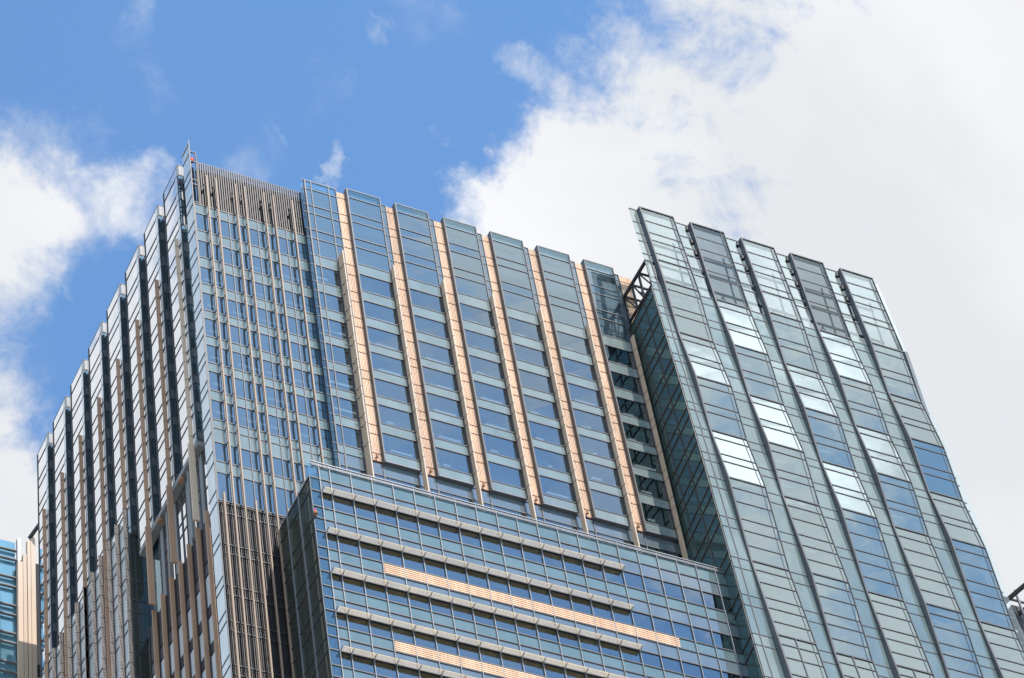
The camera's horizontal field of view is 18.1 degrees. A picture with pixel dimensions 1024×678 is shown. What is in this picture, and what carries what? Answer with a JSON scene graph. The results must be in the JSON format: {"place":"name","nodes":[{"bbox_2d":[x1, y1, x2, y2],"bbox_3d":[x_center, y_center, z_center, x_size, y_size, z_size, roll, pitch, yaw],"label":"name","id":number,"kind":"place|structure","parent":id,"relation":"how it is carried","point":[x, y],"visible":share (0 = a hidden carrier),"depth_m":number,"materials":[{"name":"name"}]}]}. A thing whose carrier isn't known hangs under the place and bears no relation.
{"place":"outdoors","nodes":[
{"label":"outdoors","id":0,"kind":"place"},
{"bbox_2d":[0,523,40,677],"bbox_3d":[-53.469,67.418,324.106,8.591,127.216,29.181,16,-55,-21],"label":"glass office building","id":1,"kind":"structure","parent":0,"point":[19,624],"depth_m":355.62,"materials":[{"name":"glass"}]},
{"bbox_2d":[0,0,1023,618],"label":"sky","id":2,"kind":"structure","parent":0,"point":[881,140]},
{"bbox_2d":[999,583,1023,665],"bbox_3d":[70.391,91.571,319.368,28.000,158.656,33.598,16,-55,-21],"label":"building","id":3,"kind":"structure","parent":0,"point":[1016,613],"depth_m":366.36,"materials":[{"name":"metal"}]},
{"label":"ground","id":4,"kind":"structure","parent":0,"visible":0},
{"bbox_2d":[36,140,1023,677],"bbox_3d":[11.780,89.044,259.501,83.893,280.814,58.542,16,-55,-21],"label":"office tower","id":5,"kind":"structure","parent":4,"relation":"on","point":[338,434],"depth_m":321.68,"materials":[{"name":"glass"}]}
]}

